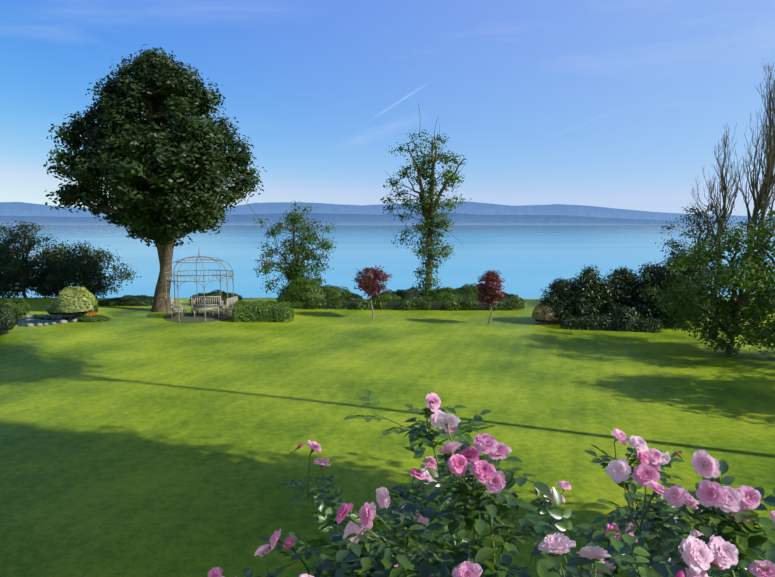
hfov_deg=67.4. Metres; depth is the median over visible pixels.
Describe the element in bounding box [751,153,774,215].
bare poplar tree
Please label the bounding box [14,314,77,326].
pond rocks
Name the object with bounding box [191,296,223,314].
garden bench back
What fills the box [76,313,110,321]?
pond flowers
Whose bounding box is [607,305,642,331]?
bush
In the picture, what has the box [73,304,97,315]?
pond plants
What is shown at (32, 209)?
shore hill
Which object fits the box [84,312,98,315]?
orange pond flowers
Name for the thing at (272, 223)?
shore hill
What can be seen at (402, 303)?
hedge
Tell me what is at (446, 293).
shrub
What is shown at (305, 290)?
shrub
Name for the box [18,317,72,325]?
pond
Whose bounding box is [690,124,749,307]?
bare poplar tree
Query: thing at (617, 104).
sky
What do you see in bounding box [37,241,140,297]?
bush
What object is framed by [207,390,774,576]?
rose bushes
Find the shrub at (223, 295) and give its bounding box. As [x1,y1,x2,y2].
[189,289,241,304]
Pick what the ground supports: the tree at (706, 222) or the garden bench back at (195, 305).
the tree at (706, 222)
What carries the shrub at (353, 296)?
on the ground
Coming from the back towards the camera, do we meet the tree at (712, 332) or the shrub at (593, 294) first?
the shrub at (593, 294)
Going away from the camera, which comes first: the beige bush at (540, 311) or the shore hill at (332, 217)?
the beige bush at (540, 311)
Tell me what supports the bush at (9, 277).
on the ground
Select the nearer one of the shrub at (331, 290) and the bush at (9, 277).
the shrub at (331, 290)
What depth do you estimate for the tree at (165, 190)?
28.16 m
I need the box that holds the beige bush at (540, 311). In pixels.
[532,302,560,321]
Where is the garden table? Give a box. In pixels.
[193,307,213,316]
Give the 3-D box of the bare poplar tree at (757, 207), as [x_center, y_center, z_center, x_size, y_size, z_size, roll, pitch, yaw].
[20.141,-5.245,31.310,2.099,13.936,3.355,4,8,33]
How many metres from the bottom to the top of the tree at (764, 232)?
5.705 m
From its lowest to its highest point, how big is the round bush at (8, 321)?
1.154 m
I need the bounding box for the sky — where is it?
[0,0,774,216]
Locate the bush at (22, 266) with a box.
[0,221,73,297]
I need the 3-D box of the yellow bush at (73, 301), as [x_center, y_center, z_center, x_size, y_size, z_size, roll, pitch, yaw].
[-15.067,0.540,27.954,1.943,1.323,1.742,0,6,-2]
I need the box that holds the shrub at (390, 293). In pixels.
[368,289,401,301]
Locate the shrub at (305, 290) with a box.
[276,279,326,302]
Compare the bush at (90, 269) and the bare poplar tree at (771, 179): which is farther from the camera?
the bush at (90, 269)
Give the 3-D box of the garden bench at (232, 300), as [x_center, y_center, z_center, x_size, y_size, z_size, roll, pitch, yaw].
[-7.906,0.915,28.798,0.560,0.965,1.195,1,6,10]
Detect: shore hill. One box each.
[0,202,773,222]
[0,212,774,224]
[0,222,739,224]
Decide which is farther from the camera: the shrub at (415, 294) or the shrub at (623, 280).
the shrub at (415, 294)
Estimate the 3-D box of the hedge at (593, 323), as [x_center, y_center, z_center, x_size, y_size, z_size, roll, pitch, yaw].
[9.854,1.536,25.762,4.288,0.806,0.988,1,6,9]
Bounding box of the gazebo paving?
[164,311,235,322]
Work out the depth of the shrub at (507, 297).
33.31 m
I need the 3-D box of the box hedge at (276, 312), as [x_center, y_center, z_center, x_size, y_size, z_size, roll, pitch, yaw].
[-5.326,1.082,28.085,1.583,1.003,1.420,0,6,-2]
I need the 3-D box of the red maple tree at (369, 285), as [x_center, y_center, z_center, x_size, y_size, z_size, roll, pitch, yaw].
[-0.764,0.158,28.815,2.097,2.661,1.653,0,6,-2]
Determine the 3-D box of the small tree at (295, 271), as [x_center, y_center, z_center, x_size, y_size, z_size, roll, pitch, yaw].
[-5.840,-2.133,36.982,5.433,6.965,6.898,0,6,-2]
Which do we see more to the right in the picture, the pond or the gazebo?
the gazebo
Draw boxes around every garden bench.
[170,296,183,318]
[217,296,237,318]
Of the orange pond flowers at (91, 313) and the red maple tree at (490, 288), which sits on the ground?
the red maple tree at (490, 288)
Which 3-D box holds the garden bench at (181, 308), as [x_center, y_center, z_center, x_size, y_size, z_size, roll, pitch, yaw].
[-10.381,0.924,28.718,0.560,0.965,1.195,-2,7,-16]
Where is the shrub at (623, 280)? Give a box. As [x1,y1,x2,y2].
[596,265,657,318]
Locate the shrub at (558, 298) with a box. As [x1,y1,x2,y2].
[536,278,587,324]
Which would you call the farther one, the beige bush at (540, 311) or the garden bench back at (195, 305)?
the garden bench back at (195, 305)
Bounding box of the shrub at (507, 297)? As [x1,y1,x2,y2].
[497,292,518,303]
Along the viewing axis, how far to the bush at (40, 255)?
39.33 m
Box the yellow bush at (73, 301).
[52,286,97,314]
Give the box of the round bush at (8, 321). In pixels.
[0,304,18,331]
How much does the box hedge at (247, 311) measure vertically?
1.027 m
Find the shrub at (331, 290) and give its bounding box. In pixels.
[321,284,350,301]
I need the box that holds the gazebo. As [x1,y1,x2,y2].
[165,251,233,320]
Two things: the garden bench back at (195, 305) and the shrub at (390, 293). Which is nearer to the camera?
the garden bench back at (195, 305)
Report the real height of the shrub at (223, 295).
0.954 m
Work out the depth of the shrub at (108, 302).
32.68 m
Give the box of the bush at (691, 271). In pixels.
[646,249,710,329]
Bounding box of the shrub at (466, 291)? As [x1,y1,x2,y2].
[454,283,481,300]
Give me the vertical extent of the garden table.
0.410 m
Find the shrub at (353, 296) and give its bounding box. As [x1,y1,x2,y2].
[344,292,363,300]
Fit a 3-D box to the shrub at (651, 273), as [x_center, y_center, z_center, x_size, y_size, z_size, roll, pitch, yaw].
[12.531,0.217,27.037,3.049,3.293,2.915,-6,9,-44]
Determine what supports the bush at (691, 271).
on the ground
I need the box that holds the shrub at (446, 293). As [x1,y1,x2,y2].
[425,287,463,301]
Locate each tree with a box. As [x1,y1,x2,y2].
[43,44,266,311]
[244,199,336,297]
[351,265,391,317]
[381,104,471,295]
[474,270,504,323]
[637,222,774,355]
[655,200,770,290]
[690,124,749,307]
[703,210,774,349]
[728,78,774,302]
[740,61,774,305]
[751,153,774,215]
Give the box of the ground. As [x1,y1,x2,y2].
[0,297,774,576]
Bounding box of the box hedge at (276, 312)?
[260,300,293,322]
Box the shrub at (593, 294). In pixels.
[564,265,617,318]
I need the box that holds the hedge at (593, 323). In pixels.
[560,314,661,332]
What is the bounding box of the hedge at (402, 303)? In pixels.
[292,295,524,309]
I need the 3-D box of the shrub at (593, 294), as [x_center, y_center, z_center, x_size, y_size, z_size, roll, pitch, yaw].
[9.616,0.295,27.745,2.870,2.943,3.478,0,6,-2]
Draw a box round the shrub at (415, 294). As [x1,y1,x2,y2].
[394,287,427,301]
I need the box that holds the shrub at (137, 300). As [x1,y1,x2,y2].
[114,295,153,305]
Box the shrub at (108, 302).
[97,296,123,305]
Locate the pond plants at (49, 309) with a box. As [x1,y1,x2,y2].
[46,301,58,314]
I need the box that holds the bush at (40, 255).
[18,242,80,297]
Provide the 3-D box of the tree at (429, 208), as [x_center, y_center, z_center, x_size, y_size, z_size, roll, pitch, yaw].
[2.370,-5.069,35.234,5.579,12.124,6.102,0,6,-2]
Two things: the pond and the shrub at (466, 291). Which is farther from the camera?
the shrub at (466, 291)
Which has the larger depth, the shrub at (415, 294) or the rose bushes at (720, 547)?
the shrub at (415, 294)
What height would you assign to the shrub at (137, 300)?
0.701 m
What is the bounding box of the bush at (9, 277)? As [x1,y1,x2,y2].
[0,246,30,296]
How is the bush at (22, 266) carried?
on the ground
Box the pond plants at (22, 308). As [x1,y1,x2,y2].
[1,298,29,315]
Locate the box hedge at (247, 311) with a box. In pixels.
[232,299,265,322]
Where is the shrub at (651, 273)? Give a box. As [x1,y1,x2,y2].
[624,260,685,326]
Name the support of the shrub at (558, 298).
on the ground
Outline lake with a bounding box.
[0,225,774,298]
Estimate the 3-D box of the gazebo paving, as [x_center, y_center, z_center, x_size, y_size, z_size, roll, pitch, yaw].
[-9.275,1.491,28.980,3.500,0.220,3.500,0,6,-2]

